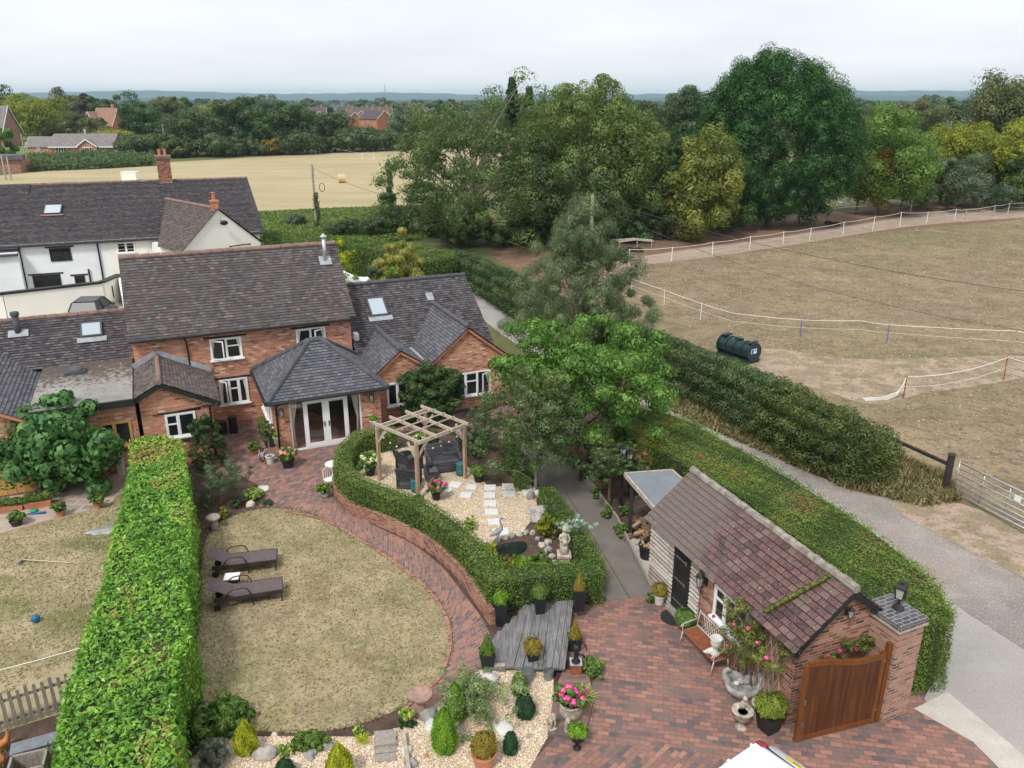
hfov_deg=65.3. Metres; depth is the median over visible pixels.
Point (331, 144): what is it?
belt tree
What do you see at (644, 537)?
log
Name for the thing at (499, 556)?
dark plant
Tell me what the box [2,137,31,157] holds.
meadow
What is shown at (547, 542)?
boulder
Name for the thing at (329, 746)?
boulder
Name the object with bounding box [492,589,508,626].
planter
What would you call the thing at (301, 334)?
window
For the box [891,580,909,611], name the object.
lantern
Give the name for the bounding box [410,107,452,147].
belt tree
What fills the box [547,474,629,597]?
path joint
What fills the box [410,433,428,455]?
hydrangea
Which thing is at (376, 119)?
estate house
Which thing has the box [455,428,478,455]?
rose bush
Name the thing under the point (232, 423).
water butt
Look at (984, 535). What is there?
dirt patch
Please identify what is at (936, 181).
thicket
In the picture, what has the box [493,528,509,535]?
stepping stone
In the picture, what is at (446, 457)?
rattan sofa
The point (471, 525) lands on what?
shrub
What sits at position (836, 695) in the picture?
driveway gate
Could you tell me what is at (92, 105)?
belt tree
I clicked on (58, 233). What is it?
white cottage
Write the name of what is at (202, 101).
distant tree
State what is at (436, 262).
garden hedge
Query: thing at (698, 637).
garden bench
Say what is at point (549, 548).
boulder
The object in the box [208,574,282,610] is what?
sun lounger
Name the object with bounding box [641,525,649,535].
log
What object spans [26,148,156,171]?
field hedge
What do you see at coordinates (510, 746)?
dwarf conifer
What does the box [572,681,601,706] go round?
striped grass
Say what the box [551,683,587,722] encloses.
flower urn
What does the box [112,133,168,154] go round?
belt tree
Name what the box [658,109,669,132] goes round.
distant tree
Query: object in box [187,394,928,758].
garden soil
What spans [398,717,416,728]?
dark tuft
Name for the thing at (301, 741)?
variegated shrub
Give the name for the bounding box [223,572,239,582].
side table
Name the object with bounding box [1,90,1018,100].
hills
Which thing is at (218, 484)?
flowering shrub
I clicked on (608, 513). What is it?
bed plant
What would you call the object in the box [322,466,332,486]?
bistro chair
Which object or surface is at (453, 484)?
stepping stone
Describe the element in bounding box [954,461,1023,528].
field gate
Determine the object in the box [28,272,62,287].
window
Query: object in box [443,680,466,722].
dwarf conifer
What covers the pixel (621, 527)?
bed plant
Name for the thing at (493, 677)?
boulder
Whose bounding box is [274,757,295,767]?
dwarf conifer
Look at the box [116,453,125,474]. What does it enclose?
stone block
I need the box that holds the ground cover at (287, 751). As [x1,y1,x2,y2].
[276,743,294,758]
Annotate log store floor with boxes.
[630,535,650,574]
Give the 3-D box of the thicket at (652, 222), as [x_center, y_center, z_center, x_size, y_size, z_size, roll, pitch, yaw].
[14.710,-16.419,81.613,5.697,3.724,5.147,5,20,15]
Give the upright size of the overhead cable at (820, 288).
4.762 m
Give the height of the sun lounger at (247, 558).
0.740 m
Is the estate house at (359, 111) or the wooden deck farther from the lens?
the estate house at (359, 111)
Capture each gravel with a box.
[187,670,553,767]
[358,440,536,541]
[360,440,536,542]
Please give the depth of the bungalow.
213.00 m
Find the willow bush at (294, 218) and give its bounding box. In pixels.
[284,213,306,224]
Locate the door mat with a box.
[660,609,677,624]
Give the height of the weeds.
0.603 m
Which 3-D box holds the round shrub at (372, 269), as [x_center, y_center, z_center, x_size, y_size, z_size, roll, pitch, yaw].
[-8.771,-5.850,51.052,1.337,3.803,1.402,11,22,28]
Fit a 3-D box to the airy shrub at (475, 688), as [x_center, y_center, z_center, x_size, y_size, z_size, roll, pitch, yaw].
[-0.670,7.164,18.299,2.262,1.380,2.178,0,20,0]
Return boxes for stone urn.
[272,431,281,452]
[369,416,377,428]
[732,696,753,731]
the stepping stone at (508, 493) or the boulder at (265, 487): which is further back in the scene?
the boulder at (265, 487)
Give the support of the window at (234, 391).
in the brick house at (279, 336)
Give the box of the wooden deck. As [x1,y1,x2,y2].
[476,600,572,671]
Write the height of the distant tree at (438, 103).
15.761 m
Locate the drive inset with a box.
[531,744,724,767]
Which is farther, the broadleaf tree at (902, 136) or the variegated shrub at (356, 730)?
the broadleaf tree at (902, 136)
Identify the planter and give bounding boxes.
[0,496,24,513]
[20,490,53,509]
[479,632,495,667]
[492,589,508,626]
[522,636,542,662]
[530,583,548,614]
[567,619,582,651]
[571,571,586,612]
[721,667,762,699]
[753,690,789,735]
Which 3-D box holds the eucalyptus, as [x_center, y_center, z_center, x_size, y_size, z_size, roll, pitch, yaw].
[1.958,4.606,24.352,1.347,1.359,0.577,4,20,10]
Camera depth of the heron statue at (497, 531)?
24.76 m
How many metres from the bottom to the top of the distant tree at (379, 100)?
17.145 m
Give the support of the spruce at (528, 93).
on the ground at (498, 338)
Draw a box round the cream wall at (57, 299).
[0,274,122,318]
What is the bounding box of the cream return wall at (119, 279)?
[118,277,123,307]
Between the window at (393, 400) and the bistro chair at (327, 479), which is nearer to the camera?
the bistro chair at (327, 479)
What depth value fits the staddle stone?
26.48 m
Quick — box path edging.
[286,510,451,707]
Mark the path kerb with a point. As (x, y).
(603, 501)
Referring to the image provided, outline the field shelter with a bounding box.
[0,154,31,172]
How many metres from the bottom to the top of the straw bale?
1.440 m
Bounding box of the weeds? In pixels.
[258,205,441,241]
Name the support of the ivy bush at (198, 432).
on the brick patio
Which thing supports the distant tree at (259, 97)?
on the ground at (334, 107)
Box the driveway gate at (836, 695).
[793,641,893,741]
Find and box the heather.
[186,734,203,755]
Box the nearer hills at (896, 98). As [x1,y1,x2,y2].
[26,95,975,102]
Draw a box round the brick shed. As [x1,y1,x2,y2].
[644,466,882,724]
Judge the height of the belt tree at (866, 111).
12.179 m
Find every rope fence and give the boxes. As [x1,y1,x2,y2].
[604,276,1023,352]
[628,203,1022,263]
[903,356,1022,397]
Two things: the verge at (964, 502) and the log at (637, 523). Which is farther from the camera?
the verge at (964, 502)
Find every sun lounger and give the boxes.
[207,545,277,577]
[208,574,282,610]
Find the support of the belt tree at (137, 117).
on the ground at (498, 338)
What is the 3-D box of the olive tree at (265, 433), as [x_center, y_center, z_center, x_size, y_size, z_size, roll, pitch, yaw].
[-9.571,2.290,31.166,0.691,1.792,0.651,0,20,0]
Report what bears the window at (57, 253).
in the white cottage
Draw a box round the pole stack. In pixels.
[613,238,653,247]
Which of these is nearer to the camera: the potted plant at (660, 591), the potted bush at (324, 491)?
the potted plant at (660, 591)
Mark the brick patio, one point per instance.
(298, 482)
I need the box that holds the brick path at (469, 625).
[289,482,489,709]
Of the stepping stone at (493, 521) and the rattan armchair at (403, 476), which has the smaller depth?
the stepping stone at (493, 521)
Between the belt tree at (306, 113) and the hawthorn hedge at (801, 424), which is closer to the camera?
the hawthorn hedge at (801, 424)
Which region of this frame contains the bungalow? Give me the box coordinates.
[25,129,131,153]
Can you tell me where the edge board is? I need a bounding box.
[401,730,410,767]
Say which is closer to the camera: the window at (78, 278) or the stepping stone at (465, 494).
the stepping stone at (465, 494)
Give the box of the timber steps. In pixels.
[374,729,396,762]
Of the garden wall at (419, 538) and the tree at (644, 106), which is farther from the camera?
the tree at (644, 106)
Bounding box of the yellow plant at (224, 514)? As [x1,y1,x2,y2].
[217,506,228,518]
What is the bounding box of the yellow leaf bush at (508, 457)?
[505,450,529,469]
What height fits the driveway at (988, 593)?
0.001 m
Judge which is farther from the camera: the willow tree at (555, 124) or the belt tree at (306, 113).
the belt tree at (306, 113)
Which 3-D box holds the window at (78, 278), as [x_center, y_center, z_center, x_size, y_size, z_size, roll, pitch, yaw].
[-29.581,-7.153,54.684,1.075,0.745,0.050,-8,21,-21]
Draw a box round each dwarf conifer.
[231,718,258,757]
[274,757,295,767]
[324,740,354,767]
[429,705,459,755]
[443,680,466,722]
[502,731,519,756]
[509,671,528,695]
[514,691,535,720]
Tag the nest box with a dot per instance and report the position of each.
(31, 744)
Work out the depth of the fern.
23.61 m
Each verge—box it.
[608,372,972,506]
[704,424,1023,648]
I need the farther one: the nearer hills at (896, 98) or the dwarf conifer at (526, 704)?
the nearer hills at (896, 98)
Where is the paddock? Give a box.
[560,219,1023,531]
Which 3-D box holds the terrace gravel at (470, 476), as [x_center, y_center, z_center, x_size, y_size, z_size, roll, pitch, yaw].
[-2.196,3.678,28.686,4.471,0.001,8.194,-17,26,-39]
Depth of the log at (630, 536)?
25.92 m
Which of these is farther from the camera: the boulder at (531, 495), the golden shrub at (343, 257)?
the golden shrub at (343, 257)
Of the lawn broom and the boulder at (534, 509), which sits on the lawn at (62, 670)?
the lawn broom
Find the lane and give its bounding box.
[468,290,1023,754]
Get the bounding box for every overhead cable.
[313,168,589,207]
[594,204,1023,330]
[597,198,1021,290]
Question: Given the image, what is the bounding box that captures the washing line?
[0,648,78,669]
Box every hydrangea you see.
[277,446,298,468]
[356,449,382,476]
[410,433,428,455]
[426,477,447,500]
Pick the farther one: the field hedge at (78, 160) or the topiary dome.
the field hedge at (78, 160)
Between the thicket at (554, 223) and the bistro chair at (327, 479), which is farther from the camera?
the thicket at (554, 223)
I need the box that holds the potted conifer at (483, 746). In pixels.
[468,729,498,767]
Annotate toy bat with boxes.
[26,511,45,514]
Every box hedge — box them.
[332,427,513,607]
[484,556,604,613]
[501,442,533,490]
[537,485,606,590]
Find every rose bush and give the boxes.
[449,406,514,452]
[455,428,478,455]
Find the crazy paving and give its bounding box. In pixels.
[0,473,128,532]
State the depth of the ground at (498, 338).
98.10 m
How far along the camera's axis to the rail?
29.87 m
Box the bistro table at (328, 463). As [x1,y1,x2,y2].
[325,460,336,476]
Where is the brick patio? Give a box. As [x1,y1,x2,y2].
[205,401,534,509]
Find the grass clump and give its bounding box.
[260,498,272,505]
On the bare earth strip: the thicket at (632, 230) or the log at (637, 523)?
the thicket at (632, 230)
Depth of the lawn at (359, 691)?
21.43 m
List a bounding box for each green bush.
[412,493,424,502]
[581,655,604,679]
[645,592,654,602]
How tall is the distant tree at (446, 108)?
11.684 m
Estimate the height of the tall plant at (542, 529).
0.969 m
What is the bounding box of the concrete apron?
[914,692,1023,767]
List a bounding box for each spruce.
[490,76,521,223]
[521,86,534,213]
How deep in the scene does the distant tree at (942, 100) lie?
553.92 m
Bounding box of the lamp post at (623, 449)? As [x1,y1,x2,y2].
[617,444,633,508]
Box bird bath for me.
[409,685,432,719]
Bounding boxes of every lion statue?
[547,713,556,730]
[563,717,570,731]
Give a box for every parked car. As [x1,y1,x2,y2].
[68,296,118,312]
[719,740,804,767]
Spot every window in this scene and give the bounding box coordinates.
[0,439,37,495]
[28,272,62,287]
[45,245,73,261]
[56,148,66,151]
[70,273,87,282]
[82,147,91,151]
[99,420,132,447]
[100,147,109,151]
[116,242,136,253]
[158,408,200,439]
[203,333,245,362]
[214,374,251,406]
[229,243,250,247]
[261,404,272,427]
[290,324,329,342]
[386,382,407,408]
[454,369,492,399]
[708,584,749,649]
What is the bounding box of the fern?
[511,554,531,567]
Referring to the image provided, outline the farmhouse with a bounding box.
[0,106,23,146]
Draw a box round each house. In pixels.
[0,308,143,496]
[86,104,127,130]
[118,234,509,462]
[304,105,326,124]
[333,104,351,113]
[336,109,358,126]
[346,105,372,124]
[358,108,391,129]
[368,104,391,111]
[410,105,428,114]
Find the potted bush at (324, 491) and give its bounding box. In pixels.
[316,483,331,498]
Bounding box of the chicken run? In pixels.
[0,714,62,767]
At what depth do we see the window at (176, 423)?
30.93 m
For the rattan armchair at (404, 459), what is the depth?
29.67 m
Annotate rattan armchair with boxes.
[391,449,422,469]
[395,467,421,489]
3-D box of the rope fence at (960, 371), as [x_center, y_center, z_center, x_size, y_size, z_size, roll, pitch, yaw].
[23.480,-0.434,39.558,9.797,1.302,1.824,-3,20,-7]
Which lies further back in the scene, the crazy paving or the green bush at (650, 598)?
the crazy paving
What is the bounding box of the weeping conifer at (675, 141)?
[660,122,686,238]
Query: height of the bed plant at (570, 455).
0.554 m
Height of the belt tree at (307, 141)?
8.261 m
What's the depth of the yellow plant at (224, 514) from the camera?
27.20 m
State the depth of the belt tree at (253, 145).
203.63 m
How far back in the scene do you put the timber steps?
17.61 m
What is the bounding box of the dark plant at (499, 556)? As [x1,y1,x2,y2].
[493,554,506,565]
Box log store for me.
[624,461,681,532]
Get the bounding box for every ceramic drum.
[410,478,415,492]
[456,461,462,476]
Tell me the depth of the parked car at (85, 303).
45.96 m
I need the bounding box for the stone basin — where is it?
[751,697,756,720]
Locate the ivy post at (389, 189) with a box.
[385,161,393,201]
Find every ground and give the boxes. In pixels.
[0,128,1023,679]
[120,103,969,127]
[337,431,579,596]
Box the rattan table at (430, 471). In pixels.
[423,465,439,482]
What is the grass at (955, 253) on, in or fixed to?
on the paddock
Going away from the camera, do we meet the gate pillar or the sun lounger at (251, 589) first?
the gate pillar
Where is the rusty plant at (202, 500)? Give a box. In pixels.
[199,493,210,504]
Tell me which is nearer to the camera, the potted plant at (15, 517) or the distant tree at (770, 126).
the potted plant at (15, 517)
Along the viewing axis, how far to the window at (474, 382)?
36.35 m
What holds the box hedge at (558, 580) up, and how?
on the garden soil
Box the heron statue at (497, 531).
[489,517,506,543]
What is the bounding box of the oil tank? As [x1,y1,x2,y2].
[716,332,760,363]
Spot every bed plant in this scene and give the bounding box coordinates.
[564,451,582,462]
[578,468,588,481]
[583,443,602,462]
[591,487,601,498]
[600,504,613,517]
[612,521,627,536]
[618,503,633,515]
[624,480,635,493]
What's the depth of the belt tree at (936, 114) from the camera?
205.48 m
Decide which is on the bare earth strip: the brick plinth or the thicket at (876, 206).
the thicket at (876, 206)
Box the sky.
[0,0,1023,94]
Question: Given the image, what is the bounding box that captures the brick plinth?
[548,669,593,741]
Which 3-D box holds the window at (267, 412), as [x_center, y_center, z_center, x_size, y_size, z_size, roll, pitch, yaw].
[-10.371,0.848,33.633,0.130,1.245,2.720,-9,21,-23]
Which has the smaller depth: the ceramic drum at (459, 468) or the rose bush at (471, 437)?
the ceramic drum at (459, 468)
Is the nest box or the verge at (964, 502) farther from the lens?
the verge at (964, 502)
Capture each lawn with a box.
[0,489,124,731]
[191,508,447,732]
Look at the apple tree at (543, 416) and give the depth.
27.23 m
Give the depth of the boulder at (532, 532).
25.49 m
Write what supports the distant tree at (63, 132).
on the ground at (498, 338)
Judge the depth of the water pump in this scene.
19.67 m
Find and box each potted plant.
[6,509,26,526]
[49,501,66,516]
[87,493,104,508]
[246,441,260,453]
[255,417,274,447]
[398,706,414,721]
[469,464,486,482]
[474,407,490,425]
[651,581,668,604]
[674,607,696,628]
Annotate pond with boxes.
[495,541,526,556]
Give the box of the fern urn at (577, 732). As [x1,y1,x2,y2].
[566,721,589,750]
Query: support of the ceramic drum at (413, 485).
on the terrace gravel at (470, 476)
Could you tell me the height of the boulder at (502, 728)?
0.135 m
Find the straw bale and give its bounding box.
[337,174,345,182]
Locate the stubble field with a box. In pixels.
[0,148,500,210]
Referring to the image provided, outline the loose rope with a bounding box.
[864,379,905,400]
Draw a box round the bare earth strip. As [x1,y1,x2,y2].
[492,200,1023,296]
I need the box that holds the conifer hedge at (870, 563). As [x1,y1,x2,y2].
[609,402,961,696]
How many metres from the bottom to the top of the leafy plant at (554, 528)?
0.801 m
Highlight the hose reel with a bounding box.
[256,449,266,464]
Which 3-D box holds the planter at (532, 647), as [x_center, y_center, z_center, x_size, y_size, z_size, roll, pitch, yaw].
[0.531,6.657,20.059,0.562,0.689,0.555,0,20,0]
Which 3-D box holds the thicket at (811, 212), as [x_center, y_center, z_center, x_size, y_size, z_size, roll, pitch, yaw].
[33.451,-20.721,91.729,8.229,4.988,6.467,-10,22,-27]
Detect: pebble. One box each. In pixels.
[737,677,743,683]
[744,678,749,683]
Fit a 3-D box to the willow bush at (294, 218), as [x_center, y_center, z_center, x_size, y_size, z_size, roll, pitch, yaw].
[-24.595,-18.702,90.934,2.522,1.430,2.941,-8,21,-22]
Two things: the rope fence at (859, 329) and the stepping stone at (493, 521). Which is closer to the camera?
the stepping stone at (493, 521)
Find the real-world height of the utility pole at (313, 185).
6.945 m
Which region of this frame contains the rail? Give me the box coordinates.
[881,433,946,464]
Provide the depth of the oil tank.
43.64 m
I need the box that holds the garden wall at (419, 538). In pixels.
[332,471,494,624]
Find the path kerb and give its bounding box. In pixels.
[564,451,652,592]
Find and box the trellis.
[729,604,788,691]
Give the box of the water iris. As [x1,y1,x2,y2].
[483,540,496,555]
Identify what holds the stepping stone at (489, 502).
on the terrace gravel at (470, 476)
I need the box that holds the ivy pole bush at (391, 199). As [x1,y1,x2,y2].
[377,192,397,213]
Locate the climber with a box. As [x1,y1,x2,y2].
[418,427,438,443]
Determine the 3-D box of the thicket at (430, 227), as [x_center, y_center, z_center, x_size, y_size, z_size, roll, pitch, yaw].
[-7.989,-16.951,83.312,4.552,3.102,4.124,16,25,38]
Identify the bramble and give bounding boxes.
[320,214,395,235]
[382,203,438,232]
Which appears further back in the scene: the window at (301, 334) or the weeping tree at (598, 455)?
the window at (301, 334)
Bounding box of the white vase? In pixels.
[710,633,722,656]
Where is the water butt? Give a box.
[218,415,237,434]
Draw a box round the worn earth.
[728,348,1023,403]
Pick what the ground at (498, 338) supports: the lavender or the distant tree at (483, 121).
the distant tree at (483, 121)
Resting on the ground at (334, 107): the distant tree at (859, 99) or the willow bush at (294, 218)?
the distant tree at (859, 99)
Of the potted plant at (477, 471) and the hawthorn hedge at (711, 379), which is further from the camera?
the hawthorn hedge at (711, 379)
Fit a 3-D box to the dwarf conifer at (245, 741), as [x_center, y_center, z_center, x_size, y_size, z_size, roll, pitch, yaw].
[-5.832,7.646,17.377,0.587,0.927,0.595,0,20,0]
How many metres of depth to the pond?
24.73 m
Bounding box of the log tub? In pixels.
[635,539,650,560]
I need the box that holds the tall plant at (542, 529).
[534,512,551,536]
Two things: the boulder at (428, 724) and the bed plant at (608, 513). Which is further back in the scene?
the bed plant at (608, 513)
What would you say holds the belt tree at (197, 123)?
on the ground at (498, 338)
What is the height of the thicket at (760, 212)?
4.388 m
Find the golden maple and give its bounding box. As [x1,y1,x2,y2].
[658,122,749,241]
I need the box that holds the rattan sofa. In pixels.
[425,441,462,472]
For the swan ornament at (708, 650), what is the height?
0.295 m
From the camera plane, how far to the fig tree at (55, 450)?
27.97 m
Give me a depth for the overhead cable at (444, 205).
70.31 m
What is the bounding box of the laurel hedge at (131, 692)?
[47,433,207,767]
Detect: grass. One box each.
[353,732,370,745]
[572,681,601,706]
[632,218,1023,513]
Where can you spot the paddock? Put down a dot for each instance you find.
(704, 336)
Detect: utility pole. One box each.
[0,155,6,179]
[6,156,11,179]
[311,164,317,223]
[589,194,594,275]
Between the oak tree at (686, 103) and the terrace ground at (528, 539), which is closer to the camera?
the terrace ground at (528, 539)
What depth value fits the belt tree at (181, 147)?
195.50 m
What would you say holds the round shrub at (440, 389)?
on the garden soil
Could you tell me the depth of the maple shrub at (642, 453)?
28.53 m
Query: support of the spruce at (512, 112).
on the ground at (498, 338)
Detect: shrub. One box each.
[186,689,255,740]
[187,457,253,509]
[243,487,264,499]
[290,729,331,751]
[336,237,358,282]
[352,724,363,736]
[367,264,383,280]
[371,227,424,279]
[394,357,466,427]
[432,659,530,742]
[464,515,476,530]
[499,554,517,568]
[628,440,654,470]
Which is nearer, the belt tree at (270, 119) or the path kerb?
the path kerb
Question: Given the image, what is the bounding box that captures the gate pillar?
[864,593,928,723]
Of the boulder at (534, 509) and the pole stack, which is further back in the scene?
the pole stack
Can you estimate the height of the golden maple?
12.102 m
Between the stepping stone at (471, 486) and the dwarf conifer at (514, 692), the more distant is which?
the stepping stone at (471, 486)
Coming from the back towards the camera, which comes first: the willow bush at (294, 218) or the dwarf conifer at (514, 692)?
the willow bush at (294, 218)
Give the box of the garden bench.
[679,610,732,676]
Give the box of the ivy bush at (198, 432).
[186,414,229,469]
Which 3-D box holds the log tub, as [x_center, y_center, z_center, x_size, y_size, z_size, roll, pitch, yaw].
[4.207,5.162,24.893,0.565,0.526,0.579,-12,23,-31]
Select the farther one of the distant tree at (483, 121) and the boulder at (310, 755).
the distant tree at (483, 121)
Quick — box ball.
[31,614,39,622]
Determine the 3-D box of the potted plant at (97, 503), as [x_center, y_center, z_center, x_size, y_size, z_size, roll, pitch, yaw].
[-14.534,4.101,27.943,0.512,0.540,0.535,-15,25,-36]
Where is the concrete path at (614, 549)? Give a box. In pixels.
[517,445,650,600]
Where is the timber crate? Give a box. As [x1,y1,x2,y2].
[7,747,50,767]
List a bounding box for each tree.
[0,84,21,105]
[0,92,72,138]
[0,389,125,497]
[38,115,70,135]
[43,86,84,120]
[56,111,110,133]
[85,94,120,110]
[91,129,132,135]
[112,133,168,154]
[115,91,168,135]
[125,99,138,104]
[146,96,178,116]
[157,106,229,155]
[158,136,197,157]
[192,98,210,105]
[192,132,247,156]
[197,102,226,128]
[208,96,266,153]
[230,98,257,107]
[237,136,276,155]
[249,107,305,153]
[253,99,276,110]
[254,94,276,101]
[256,420,274,464]
[272,100,317,151]
[273,125,325,154]
[300,98,321,106]
[300,103,318,109]
[315,109,355,151]
[316,133,343,152]
[319,104,334,114]
[332,125,378,152]
[350,101,365,106]
[350,128,402,151]
[352,99,370,105]
[369,66,566,252]
[371,97,386,105]
[375,100,398,112]
[383,106,421,147]
[392,101,409,114]
[409,99,416,106]
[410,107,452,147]
[412,99,429,108]
[426,110,440,116]
[427,99,464,110]
[440,105,472,130]
[446,99,462,105]
[467,364,587,488]
[469,99,485,110]
[472,110,498,128]
[481,313,679,468]
[489,128,631,254]
[492,110,506,130]
[495,193,664,353]
[510,73,666,222]
[579,113,683,221]
[579,438,647,504]
[631,100,664,141]
[657,84,711,144]
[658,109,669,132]
[752,113,777,130]
[819,99,946,213]
[843,147,902,213]
[852,97,868,107]
[857,104,872,115]
[859,100,878,107]
[860,105,889,145]
[883,98,953,141]
[913,151,1020,210]
[916,97,947,108]
[917,94,939,102]
[925,121,999,205]
[943,67,1023,154]
[955,99,972,119]
[957,117,1023,210]
[985,151,1023,208]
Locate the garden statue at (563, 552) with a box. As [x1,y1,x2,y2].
[557,526,570,563]
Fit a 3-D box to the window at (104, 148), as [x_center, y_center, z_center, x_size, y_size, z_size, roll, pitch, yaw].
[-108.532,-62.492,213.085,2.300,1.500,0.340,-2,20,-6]
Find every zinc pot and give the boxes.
[520,666,533,684]
[543,667,553,680]
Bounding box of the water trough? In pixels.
[120,171,139,180]
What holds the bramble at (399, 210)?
on the grass strip
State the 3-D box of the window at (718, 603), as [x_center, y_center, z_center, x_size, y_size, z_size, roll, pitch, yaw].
[5.382,5.750,19.841,0.130,0.995,1.470,-7,21,-20]
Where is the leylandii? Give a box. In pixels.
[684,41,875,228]
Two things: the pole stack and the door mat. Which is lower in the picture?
the door mat
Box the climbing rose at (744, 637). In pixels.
[712,570,831,685]
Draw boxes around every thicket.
[414,207,459,236]
[429,211,493,245]
[480,220,523,246]
[513,211,551,245]
[545,207,584,239]
[597,211,654,243]
[632,205,681,238]
[708,199,758,233]
[742,187,792,226]
[774,182,833,225]
[818,195,966,220]
[882,178,941,207]
[958,153,1021,203]
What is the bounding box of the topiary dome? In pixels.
[384,265,395,277]
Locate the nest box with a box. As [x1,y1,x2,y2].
[9,731,56,755]
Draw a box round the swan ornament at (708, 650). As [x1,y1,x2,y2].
[703,647,712,653]
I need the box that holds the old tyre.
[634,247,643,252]
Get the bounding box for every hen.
[0,729,9,751]
[0,751,4,766]
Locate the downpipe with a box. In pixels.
[139,415,142,429]
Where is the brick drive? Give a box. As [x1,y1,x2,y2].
[534,596,998,767]
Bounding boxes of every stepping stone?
[443,487,452,492]
[448,481,462,488]
[459,492,471,497]
[465,484,477,489]
[483,492,495,497]
[483,500,495,505]
[484,485,495,489]
[485,509,498,514]
[487,518,502,524]
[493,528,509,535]
[502,483,513,488]
[503,491,514,496]
[521,489,531,494]
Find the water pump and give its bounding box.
[569,639,586,674]
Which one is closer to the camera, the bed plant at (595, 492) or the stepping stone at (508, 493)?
the stepping stone at (508, 493)
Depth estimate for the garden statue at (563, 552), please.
23.84 m
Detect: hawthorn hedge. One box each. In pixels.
[450,247,794,431]
[738,375,905,491]
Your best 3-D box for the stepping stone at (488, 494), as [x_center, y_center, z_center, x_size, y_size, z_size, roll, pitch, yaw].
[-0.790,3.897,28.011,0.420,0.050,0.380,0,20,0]
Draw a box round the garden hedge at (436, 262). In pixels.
[262,229,458,280]
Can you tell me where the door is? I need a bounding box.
[671,546,691,609]
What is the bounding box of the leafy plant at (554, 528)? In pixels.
[545,518,561,539]
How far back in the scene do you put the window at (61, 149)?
211.81 m
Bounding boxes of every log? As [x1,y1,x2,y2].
[623,534,634,539]
[632,520,640,527]
[633,529,643,535]
[640,534,647,540]
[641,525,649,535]
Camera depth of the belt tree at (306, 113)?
206.94 m
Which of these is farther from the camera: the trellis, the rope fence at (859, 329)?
the rope fence at (859, 329)
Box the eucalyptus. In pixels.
[555,513,598,533]
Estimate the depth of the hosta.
23.75 m
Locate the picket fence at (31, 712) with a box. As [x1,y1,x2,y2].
[0,673,70,730]
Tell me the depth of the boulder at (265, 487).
29.36 m
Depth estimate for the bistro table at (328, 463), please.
29.84 m
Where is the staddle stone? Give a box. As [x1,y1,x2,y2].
[205,513,219,530]
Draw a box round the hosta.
[530,548,552,565]
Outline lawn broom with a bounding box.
[16,557,70,564]
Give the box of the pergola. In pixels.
[372,405,468,498]
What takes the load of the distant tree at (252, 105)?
on the ground at (334, 107)
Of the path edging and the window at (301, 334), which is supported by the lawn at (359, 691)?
the path edging
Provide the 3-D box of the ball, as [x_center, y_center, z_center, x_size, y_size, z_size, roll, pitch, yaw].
[-13.050,6.424,21.876,0.230,0.230,0.230,0,20,0]
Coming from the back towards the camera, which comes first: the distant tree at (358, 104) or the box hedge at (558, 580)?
the distant tree at (358, 104)
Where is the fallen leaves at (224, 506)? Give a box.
[190,461,273,616]
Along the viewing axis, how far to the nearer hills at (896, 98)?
4099.84 m
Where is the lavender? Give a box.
[197,737,230,767]
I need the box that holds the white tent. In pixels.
[343,271,369,281]
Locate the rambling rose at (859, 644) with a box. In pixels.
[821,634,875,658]
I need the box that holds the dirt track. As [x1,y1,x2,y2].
[613,205,1023,267]
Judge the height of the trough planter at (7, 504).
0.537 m
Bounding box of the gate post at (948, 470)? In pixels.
[942,453,955,487]
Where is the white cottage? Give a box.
[0,149,264,291]
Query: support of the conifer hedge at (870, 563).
on the garden soil
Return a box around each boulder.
[85,524,113,535]
[246,500,254,507]
[252,744,277,761]
[258,485,269,491]
[303,747,317,761]
[322,741,333,750]
[402,746,411,754]
[404,757,417,767]
[419,707,439,722]
[424,717,433,734]
[481,672,499,685]
[492,719,513,735]
[500,535,508,539]
[526,505,547,514]
[527,490,534,499]
[529,530,535,535]
[530,512,541,523]
[538,542,545,547]
[544,538,551,545]
[545,545,552,551]
[548,553,555,558]
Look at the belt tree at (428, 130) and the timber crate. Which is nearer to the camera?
the timber crate
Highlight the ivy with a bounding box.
[312,192,321,226]
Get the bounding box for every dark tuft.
[228,497,240,507]
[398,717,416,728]

